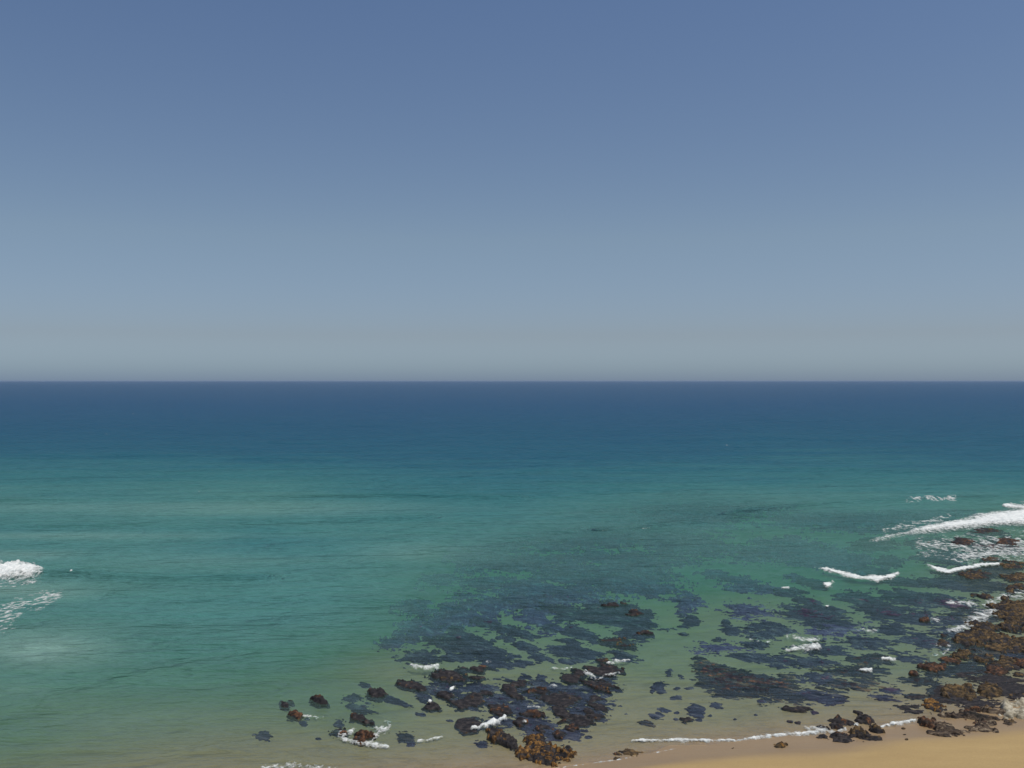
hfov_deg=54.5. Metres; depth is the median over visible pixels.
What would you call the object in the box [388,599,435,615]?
kelp patch
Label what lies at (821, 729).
foam patch
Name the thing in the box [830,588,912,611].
kelp patch
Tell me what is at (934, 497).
breaking wave
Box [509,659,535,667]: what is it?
kelp patch
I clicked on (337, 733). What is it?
reef rock
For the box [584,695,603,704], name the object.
reef rock
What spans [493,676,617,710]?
kelp patch
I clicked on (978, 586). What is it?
kelp patch
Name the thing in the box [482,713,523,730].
kelp patch
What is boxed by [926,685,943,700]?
kelp patch
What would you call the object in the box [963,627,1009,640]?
reef rock
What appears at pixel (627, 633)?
kelp patch
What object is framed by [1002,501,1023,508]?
breaking wave
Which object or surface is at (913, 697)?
kelp patch
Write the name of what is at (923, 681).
kelp patch
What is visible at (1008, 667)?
reef rock
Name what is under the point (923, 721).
beach rock
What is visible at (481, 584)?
kelp patch
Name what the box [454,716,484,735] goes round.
reef rock
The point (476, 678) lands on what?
reef rock
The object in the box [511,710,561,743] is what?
kelp patch
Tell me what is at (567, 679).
reef rock
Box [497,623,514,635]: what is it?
kelp patch
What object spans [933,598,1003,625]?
kelp patch
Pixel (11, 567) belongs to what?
breaking wave
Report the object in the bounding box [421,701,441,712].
reef rock
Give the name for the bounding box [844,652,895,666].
kelp patch
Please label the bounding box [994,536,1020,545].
reef rock
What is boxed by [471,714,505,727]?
foam patch
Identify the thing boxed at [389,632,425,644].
kelp patch
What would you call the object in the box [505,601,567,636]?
kelp patch
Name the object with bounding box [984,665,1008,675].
reef rock
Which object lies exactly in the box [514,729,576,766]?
reef rock
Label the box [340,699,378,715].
kelp patch
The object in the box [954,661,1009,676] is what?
kelp patch
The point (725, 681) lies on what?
kelp patch
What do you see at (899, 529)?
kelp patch
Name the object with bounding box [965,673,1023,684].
kelp patch
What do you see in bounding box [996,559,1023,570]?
reef rock
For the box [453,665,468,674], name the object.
reef rock
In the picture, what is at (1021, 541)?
foam patch
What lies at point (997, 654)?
kelp patch
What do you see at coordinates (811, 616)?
kelp patch
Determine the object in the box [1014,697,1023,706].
beach rock
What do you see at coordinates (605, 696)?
kelp patch
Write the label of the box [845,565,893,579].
kelp patch
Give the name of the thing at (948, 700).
kelp patch
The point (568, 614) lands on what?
kelp patch
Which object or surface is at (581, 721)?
reef rock
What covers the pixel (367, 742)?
foam patch
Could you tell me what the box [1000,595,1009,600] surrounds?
reef rock
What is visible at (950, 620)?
kelp patch
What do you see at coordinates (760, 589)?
kelp patch
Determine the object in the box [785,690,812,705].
kelp patch
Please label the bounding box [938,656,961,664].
reef rock
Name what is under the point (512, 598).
kelp patch
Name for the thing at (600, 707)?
reef rock
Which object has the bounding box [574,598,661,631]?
kelp patch
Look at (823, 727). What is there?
beach rock
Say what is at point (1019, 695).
reef rock
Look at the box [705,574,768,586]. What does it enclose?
kelp patch
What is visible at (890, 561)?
kelp patch
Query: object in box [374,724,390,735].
foam patch
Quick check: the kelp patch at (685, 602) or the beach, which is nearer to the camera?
the beach
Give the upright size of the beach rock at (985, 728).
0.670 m
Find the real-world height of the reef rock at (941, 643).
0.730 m
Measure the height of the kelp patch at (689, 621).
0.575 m
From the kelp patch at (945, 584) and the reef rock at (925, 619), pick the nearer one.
the reef rock at (925, 619)
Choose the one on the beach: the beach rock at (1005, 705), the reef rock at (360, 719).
the beach rock at (1005, 705)
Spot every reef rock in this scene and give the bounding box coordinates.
[278,700,294,711]
[286,709,303,721]
[308,694,329,708]
[328,727,348,738]
[342,712,374,728]
[351,729,377,746]
[365,687,388,702]
[394,679,430,693]
[410,668,469,688]
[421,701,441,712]
[434,691,457,700]
[446,694,486,711]
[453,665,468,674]
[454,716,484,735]
[457,673,488,681]
[466,690,496,698]
[468,665,496,674]
[485,703,512,717]
[485,727,517,751]
[499,683,517,692]
[501,688,525,702]
[510,679,532,689]
[512,716,527,729]
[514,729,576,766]
[518,686,552,696]
[519,709,545,718]
[534,690,582,708]
[535,724,553,732]
[551,703,572,720]
[552,730,566,739]
[556,718,566,724]
[559,672,581,685]
[564,723,579,731]
[565,714,596,727]
[570,668,589,679]
[579,678,621,695]
[581,662,625,679]
[582,707,594,714]
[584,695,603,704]
[587,703,608,712]
[588,713,605,721]
[595,658,614,664]
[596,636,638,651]
[600,601,628,608]
[624,609,643,617]
[636,630,654,636]
[679,717,694,724]
[778,705,813,712]
[908,670,918,676]
[915,661,947,673]
[918,616,930,623]
[921,698,947,712]
[935,639,950,648]
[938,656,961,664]
[940,634,950,638]
[940,682,976,700]
[948,537,975,546]
[949,648,973,660]
[951,619,1023,649]
[955,569,993,580]
[962,642,1023,654]
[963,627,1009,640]
[964,528,1009,536]
[967,653,996,663]
[976,593,993,599]
[977,681,1002,698]
[979,556,1000,562]
[984,661,1021,670]
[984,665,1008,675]
[985,595,1023,634]
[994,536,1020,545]
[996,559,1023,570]
[996,655,1015,664]
[997,572,1023,583]
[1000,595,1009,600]
[1005,587,1015,594]
[1007,583,1023,590]
[1009,692,1023,699]
[1012,657,1023,668]
[1013,672,1023,676]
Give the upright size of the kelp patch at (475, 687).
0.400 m
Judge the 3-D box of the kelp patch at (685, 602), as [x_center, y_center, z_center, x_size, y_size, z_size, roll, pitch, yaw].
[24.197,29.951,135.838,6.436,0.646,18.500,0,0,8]
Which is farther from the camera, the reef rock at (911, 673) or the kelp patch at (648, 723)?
the reef rock at (911, 673)
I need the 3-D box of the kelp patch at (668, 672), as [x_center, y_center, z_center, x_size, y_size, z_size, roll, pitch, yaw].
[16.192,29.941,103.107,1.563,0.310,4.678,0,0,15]
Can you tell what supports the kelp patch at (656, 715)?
on the seabed
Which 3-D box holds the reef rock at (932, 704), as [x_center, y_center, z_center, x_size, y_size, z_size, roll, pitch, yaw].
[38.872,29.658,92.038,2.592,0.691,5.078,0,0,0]
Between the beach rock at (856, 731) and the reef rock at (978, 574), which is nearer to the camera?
the beach rock at (856, 731)
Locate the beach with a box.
[538,706,1023,767]
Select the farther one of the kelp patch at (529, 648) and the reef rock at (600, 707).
the kelp patch at (529, 648)
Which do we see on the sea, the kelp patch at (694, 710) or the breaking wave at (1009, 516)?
the breaking wave at (1009, 516)
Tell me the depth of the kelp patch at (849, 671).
103.21 m
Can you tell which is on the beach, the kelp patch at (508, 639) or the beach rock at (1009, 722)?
the beach rock at (1009, 722)
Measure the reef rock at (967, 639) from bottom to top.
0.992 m
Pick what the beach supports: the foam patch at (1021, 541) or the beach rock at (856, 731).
the beach rock at (856, 731)
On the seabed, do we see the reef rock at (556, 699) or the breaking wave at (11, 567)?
the reef rock at (556, 699)
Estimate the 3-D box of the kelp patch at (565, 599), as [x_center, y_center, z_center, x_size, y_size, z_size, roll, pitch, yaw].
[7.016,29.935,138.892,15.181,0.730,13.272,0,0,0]
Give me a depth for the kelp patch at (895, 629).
120.43 m
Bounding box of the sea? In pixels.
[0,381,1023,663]
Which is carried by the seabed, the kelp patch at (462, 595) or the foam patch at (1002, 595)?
the kelp patch at (462, 595)
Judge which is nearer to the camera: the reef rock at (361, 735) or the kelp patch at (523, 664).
the reef rock at (361, 735)
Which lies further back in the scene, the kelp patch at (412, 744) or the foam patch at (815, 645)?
the foam patch at (815, 645)
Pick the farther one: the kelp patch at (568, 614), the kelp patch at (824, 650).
the kelp patch at (568, 614)
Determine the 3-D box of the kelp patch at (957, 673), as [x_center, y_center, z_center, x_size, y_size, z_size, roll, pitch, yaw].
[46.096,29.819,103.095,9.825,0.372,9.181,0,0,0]
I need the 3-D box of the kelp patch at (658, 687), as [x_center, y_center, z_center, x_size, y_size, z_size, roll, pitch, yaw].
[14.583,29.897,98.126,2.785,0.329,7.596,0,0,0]
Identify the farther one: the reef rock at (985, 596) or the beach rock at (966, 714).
the reef rock at (985, 596)
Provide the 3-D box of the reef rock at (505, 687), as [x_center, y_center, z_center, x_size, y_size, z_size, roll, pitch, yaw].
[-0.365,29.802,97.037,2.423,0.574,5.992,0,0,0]
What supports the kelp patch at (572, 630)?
on the seabed
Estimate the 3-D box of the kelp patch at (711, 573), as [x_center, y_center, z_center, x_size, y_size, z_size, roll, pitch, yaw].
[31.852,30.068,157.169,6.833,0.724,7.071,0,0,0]
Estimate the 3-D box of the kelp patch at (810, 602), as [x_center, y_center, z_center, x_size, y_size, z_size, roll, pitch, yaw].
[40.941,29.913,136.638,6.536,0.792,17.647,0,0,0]
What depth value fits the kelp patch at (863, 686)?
98.22 m
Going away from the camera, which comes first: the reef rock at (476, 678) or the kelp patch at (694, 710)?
the kelp patch at (694, 710)
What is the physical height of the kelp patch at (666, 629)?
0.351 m
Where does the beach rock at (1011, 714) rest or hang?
on the beach
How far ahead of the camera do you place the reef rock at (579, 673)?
101.84 m
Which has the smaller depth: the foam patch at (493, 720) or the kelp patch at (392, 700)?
the foam patch at (493, 720)
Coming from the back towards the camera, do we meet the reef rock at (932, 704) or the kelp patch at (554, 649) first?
the kelp patch at (554, 649)
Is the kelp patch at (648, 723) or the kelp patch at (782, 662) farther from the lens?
the kelp patch at (782, 662)
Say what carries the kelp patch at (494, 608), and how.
on the seabed
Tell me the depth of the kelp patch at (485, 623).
123.99 m
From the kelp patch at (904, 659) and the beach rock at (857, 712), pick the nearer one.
the beach rock at (857, 712)
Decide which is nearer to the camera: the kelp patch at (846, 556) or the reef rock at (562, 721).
the reef rock at (562, 721)
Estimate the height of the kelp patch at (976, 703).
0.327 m
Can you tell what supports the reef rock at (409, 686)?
on the seabed
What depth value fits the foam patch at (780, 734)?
84.14 m
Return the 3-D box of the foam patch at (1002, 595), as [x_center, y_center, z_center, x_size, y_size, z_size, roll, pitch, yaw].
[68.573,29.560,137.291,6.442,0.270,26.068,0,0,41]
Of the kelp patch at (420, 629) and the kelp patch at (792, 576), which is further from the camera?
the kelp patch at (792, 576)
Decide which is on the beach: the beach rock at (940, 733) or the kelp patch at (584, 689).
the beach rock at (940, 733)
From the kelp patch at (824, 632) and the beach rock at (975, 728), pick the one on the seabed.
the kelp patch at (824, 632)
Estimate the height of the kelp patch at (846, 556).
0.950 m
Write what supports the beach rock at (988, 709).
on the beach
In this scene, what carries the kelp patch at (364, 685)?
on the seabed
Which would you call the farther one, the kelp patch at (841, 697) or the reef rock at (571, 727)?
the kelp patch at (841, 697)
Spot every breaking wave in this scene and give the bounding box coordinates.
[0,560,41,581]
[821,567,898,580]
[876,508,1023,540]
[910,495,953,501]
[928,562,999,572]
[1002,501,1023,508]
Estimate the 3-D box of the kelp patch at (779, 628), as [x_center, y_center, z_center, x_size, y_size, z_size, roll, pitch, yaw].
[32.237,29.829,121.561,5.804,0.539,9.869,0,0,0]
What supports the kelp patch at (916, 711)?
on the seabed
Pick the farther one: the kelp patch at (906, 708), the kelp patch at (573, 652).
the kelp patch at (573, 652)
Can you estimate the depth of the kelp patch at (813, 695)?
94.63 m
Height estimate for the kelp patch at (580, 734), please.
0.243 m
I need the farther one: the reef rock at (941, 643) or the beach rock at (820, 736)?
the reef rock at (941, 643)
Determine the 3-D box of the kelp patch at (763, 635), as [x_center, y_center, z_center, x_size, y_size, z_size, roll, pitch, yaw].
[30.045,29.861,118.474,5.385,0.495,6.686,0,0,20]
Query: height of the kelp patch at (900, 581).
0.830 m
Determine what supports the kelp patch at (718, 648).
on the seabed
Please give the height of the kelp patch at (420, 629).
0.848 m
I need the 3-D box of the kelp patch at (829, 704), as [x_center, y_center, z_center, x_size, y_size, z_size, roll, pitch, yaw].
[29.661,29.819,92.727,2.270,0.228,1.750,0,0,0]
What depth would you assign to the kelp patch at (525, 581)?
150.36 m
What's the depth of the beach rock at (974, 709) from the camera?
90.14 m
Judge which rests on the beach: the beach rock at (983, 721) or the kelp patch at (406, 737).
the beach rock at (983, 721)
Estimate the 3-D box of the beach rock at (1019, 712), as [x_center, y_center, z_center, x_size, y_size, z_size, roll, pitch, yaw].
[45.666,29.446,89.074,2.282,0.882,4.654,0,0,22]
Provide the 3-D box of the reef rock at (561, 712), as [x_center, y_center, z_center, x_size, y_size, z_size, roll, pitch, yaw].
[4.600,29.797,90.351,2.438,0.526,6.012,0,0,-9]
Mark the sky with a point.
(191, 190)
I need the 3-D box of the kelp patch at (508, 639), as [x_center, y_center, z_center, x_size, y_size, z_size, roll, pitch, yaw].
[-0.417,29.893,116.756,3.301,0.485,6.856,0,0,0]
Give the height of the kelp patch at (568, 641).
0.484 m
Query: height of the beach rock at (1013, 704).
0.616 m
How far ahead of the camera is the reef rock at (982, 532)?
196.96 m
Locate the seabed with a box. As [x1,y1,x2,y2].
[0,510,1023,767]
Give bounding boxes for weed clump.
[613,748,643,756]
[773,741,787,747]
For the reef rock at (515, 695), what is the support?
on the seabed
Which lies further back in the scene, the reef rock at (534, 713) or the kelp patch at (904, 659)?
the kelp patch at (904, 659)
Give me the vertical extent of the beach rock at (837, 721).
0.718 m
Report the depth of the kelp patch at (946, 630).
119.85 m
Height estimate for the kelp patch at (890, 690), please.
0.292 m
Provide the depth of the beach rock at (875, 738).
82.22 m
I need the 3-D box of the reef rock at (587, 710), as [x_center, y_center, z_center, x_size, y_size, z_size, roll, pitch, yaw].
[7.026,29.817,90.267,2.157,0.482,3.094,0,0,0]
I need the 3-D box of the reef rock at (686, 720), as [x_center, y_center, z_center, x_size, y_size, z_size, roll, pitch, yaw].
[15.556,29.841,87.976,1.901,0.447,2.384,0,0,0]
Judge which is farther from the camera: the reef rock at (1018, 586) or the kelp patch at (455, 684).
the reef rock at (1018, 586)
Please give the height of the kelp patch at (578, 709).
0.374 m
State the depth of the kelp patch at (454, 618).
127.31 m
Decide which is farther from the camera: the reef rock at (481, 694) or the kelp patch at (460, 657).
the kelp patch at (460, 657)
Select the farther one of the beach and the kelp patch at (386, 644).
the kelp patch at (386, 644)
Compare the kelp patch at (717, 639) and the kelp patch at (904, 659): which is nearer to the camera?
the kelp patch at (904, 659)
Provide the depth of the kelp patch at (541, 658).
107.85 m
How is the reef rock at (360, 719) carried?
on the seabed
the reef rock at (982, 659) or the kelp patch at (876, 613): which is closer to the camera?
the reef rock at (982, 659)
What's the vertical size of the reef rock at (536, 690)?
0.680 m
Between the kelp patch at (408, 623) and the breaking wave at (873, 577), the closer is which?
the kelp patch at (408, 623)
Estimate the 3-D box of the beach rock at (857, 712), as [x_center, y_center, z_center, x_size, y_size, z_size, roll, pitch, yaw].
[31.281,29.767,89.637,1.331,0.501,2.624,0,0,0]
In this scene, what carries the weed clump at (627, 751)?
on the beach
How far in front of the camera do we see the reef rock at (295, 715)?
88.95 m
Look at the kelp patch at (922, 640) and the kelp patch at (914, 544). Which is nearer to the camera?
the kelp patch at (922, 640)
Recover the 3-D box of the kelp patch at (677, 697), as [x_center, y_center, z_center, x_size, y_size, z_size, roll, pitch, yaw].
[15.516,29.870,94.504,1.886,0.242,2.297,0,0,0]
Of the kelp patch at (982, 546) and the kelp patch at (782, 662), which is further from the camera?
the kelp patch at (982, 546)
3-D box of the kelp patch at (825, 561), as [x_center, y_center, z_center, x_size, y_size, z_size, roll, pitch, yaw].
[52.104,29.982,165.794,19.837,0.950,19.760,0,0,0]
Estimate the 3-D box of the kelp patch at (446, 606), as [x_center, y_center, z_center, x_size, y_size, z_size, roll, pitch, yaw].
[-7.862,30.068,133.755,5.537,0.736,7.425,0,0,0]
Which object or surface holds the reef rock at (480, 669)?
on the seabed
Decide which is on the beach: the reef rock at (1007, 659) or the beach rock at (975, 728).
the beach rock at (975, 728)
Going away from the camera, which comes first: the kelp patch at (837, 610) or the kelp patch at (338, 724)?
the kelp patch at (338, 724)
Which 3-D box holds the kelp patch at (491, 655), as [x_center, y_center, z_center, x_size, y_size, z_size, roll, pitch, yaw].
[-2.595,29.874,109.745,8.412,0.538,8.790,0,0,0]
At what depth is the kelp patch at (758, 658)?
108.31 m
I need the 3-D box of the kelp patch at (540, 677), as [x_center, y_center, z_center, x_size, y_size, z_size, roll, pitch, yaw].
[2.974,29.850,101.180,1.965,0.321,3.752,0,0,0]
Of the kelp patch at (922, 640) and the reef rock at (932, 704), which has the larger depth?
the kelp patch at (922, 640)
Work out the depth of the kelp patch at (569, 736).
84.16 m
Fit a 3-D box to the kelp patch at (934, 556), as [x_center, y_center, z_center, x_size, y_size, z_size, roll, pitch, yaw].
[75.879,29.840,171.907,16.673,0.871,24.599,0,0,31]
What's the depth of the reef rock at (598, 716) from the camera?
88.70 m
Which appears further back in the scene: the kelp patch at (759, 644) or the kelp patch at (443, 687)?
the kelp patch at (759, 644)
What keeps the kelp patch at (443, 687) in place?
on the seabed
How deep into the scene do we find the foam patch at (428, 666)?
102.85 m
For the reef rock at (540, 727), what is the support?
on the seabed
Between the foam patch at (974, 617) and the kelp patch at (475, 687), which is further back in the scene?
the foam patch at (974, 617)
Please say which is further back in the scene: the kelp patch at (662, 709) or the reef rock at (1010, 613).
the reef rock at (1010, 613)
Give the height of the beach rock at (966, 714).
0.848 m
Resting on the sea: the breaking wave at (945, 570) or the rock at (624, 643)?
the breaking wave at (945, 570)
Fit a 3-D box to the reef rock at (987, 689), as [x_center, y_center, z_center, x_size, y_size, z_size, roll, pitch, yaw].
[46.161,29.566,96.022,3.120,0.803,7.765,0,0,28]
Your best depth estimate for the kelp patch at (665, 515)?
222.30 m
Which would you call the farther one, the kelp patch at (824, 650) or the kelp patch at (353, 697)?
the kelp patch at (824, 650)
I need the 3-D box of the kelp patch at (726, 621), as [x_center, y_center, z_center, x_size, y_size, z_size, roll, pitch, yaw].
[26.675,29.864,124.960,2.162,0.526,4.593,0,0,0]
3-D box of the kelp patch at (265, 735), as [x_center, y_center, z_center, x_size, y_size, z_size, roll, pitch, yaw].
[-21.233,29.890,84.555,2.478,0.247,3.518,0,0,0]
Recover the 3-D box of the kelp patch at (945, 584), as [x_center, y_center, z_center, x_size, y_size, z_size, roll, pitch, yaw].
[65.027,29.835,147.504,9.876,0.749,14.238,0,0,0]
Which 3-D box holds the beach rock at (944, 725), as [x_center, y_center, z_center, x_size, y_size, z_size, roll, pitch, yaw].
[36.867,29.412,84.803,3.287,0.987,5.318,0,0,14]
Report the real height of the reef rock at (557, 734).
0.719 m
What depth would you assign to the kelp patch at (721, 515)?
226.22 m
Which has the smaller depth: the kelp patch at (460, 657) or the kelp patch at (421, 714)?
the kelp patch at (421, 714)
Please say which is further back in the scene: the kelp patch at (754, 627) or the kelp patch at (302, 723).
the kelp patch at (754, 627)
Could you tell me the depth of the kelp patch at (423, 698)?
94.33 m
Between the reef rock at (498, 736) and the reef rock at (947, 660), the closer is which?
the reef rock at (498, 736)
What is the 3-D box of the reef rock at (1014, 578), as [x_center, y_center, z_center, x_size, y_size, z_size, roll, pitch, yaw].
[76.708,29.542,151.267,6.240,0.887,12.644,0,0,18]
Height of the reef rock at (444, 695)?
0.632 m
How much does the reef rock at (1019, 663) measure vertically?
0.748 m
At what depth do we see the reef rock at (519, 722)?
87.17 m
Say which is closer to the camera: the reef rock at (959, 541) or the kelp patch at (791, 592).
the kelp patch at (791, 592)
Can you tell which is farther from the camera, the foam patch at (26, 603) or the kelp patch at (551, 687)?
the foam patch at (26, 603)
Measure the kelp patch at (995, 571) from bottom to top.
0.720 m
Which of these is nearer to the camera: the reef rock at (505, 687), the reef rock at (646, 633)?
the reef rock at (505, 687)
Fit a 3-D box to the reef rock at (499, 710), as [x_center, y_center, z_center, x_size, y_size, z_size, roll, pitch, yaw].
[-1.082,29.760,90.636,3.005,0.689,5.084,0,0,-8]
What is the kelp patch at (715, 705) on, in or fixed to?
on the seabed
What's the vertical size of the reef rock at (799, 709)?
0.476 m
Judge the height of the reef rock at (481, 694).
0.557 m
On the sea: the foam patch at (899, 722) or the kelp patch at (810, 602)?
the foam patch at (899, 722)
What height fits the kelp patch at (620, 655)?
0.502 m
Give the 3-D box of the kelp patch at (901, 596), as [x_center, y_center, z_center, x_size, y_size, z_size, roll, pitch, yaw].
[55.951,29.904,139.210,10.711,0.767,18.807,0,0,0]
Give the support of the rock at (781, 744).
on the beach
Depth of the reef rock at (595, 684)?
97.63 m
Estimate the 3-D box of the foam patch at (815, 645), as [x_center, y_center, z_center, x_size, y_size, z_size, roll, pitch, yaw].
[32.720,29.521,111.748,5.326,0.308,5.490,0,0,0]
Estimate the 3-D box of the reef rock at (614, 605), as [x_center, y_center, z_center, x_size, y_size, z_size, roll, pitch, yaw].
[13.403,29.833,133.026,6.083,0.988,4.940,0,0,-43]
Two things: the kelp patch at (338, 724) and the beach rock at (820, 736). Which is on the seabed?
the kelp patch at (338, 724)
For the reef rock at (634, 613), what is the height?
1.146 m
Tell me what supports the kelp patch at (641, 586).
on the seabed
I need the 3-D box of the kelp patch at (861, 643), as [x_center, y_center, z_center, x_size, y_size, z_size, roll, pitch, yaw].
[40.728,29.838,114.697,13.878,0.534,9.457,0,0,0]
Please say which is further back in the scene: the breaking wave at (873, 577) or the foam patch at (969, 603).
the breaking wave at (873, 577)
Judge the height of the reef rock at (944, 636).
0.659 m
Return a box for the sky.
[0,0,1023,380]
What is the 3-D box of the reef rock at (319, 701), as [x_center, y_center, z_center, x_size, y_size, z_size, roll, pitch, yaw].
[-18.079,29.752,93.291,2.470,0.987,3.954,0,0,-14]
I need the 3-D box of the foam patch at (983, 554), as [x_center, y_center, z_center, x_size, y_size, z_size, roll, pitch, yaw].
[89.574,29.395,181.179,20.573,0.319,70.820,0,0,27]
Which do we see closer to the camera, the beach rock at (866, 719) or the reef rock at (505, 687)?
the beach rock at (866, 719)
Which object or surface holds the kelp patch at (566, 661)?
on the seabed
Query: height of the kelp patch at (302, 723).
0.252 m
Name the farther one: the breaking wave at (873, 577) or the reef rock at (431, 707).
the breaking wave at (873, 577)
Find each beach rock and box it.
[816,725,829,729]
[816,734,827,738]
[823,731,854,742]
[827,714,854,729]
[848,724,870,738]
[853,710,862,714]
[854,713,874,724]
[858,735,882,741]
[868,723,884,733]
[917,716,937,728]
[926,729,957,736]
[930,709,1003,720]
[933,721,962,734]
[959,706,980,712]
[964,725,981,731]
[973,717,996,726]
[978,725,992,731]
[980,705,1005,714]
[998,709,1016,718]
[1000,699,1012,710]
[1001,701,1023,706]
[1003,719,1016,725]
[1012,706,1023,718]
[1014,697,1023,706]
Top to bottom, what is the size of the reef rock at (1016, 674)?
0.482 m
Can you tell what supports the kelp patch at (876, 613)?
on the seabed
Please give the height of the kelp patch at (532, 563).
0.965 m
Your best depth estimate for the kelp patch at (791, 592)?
142.33 m
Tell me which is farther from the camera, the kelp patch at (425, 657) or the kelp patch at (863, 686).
the kelp patch at (425, 657)
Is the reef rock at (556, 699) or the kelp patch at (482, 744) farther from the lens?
the reef rock at (556, 699)
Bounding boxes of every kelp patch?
[252,730,272,741]
[299,721,307,726]
[333,719,344,728]
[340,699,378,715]
[341,693,363,702]
[358,682,371,687]
[372,635,407,651]
[383,695,413,707]
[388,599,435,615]
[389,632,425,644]
[391,619,451,639]
[391,647,442,668]
[393,618,421,629]
[395,731,416,743]
[404,608,501,630]
[406,742,415,746]
[414,679,484,699]
[414,693,432,703]
[415,711,425,716]
[418,624,511,660]
[431,601,473,613]
[431,678,470,686]
[435,651,475,662]
[445,590,485,600]
[451,691,533,711]
[452,598,516,615]
[453,553,588,578]
[457,576,516,595]
[457,683,499,691]
[468,616,501,627]
[469,648,521,662]
[473,740,492,747]
[478,661,520,670]
[479,593,545,610]
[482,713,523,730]
[484,624,547,643]
[488,581,605,599]
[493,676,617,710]
[495,634,515,642]
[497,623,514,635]
[503,577,544,590]
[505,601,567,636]
[505,700,540,713]
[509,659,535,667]
[510,587,617,608]
[510,641,545,655]
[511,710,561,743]
[518,673,531,679]
[527,652,555,664]
[534,601,593,625]
[535,674,546,679]
[537,623,559,629]
[539,644,606,663]
[543,628,558,632]
[545,645,562,652]
[548,510,705,540]
[551,638,592,646]
[555,700,627,723]
[556,623,600,643]
[558,658,587,664]
[560,570,698,601]
[560,728,590,744]
[567,676,626,695]
[570,731,584,738]
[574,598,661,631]
[599,694,611,699]
[606,649,644,663]
[612,627,654,645]
[636,720,655,727]
[648,712,664,719]
[649,680,669,693]
[653,506,792,537]
[657,627,676,631]
[657,707,671,712]
[665,669,673,676]
[668,590,708,618]
[670,695,681,699]
[677,612,703,628]
[677,632,688,635]
[684,640,755,656]
[684,703,705,718]
[689,655,800,706]
[692,569,729,578]
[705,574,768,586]
[707,597,782,623]
[709,637,725,641]
[709,702,723,708]
[712,579,782,594]
[717,624,749,636]
[721,619,730,624]
[725,652,783,663]
[739,640,773,649]
[740,620,772,631]
[744,630,783,640]
[759,621,796,636]
[762,553,888,575]
[764,514,955,535]
[765,652,803,668]
[770,587,809,597]
[770,654,840,671]
[774,602,866,633]
[781,641,856,657]
[783,572,803,582]
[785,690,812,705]
[787,619,875,641]
[787,687,844,705]
[791,593,825,608]
[794,672,835,685]
[796,577,831,590]
[805,658,897,682]
[811,674,896,693]
[820,635,898,653]
[822,606,851,615]
[823,702,836,705]
[827,550,874,563]
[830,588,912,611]
[835,694,849,701]
[844,537,901,553]
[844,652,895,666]
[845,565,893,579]
[851,602,931,625]
[866,515,978,524]
[866,521,924,534]
[866,587,937,609]
[867,622,923,635]
[867,692,901,701]
[872,554,909,568]
[872,576,928,587]
[879,687,904,694]
[881,647,929,665]
[890,632,957,654]
[890,671,950,687]
[890,703,920,712]
[895,606,949,626]
[896,533,949,549]
[902,693,929,699]
[908,548,984,567]
[908,710,923,713]
[910,574,1023,599]
[911,689,992,707]
[913,577,986,593]
[914,639,1023,658]
[916,662,992,682]
[917,533,1023,558]
[917,592,987,613]
[926,626,962,638]
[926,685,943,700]
[929,611,969,627]
[930,565,1019,577]
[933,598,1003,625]
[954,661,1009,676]
[955,699,1013,707]
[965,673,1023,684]
[972,682,1023,700]
[994,652,1023,658]
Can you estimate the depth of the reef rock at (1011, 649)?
110.93 m
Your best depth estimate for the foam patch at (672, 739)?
82.91 m
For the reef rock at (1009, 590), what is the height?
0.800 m
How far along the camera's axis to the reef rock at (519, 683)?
98.28 m
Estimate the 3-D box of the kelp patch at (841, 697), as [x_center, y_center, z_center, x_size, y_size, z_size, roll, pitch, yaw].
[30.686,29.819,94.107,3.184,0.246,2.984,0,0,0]
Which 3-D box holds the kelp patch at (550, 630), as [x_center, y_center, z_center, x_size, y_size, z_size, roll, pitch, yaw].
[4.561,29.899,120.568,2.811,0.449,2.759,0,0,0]
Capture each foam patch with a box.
[0,592,61,628]
[341,737,388,746]
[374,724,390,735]
[410,664,438,668]
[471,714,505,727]
[632,737,735,741]
[738,730,818,739]
[785,642,820,650]
[807,726,845,732]
[881,719,915,726]
[884,517,947,529]
[919,536,1023,558]
[949,601,974,604]
[949,609,994,631]
[956,545,1023,562]
[982,592,1023,604]
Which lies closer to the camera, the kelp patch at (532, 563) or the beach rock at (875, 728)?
the beach rock at (875, 728)
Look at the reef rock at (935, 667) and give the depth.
104.01 m
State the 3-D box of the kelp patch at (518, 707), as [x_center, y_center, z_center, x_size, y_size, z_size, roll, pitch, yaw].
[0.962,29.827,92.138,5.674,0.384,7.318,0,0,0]
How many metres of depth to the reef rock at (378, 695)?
94.82 m
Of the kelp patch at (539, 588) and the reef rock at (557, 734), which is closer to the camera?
the reef rock at (557, 734)
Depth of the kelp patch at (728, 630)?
119.89 m
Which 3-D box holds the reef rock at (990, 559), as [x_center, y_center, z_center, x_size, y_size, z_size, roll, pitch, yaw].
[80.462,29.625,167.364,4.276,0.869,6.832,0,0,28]
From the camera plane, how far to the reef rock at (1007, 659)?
106.25 m
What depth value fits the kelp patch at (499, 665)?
105.37 m
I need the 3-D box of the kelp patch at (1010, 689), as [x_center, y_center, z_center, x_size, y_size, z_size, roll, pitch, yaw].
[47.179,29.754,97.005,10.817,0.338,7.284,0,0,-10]
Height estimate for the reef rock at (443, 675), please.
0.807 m
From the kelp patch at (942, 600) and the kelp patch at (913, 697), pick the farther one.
the kelp patch at (942, 600)
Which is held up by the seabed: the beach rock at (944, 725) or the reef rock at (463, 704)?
the reef rock at (463, 704)
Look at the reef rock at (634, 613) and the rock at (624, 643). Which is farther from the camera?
the reef rock at (634, 613)
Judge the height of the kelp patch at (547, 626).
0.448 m
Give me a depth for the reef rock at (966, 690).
95.56 m
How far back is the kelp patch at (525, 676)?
101.01 m

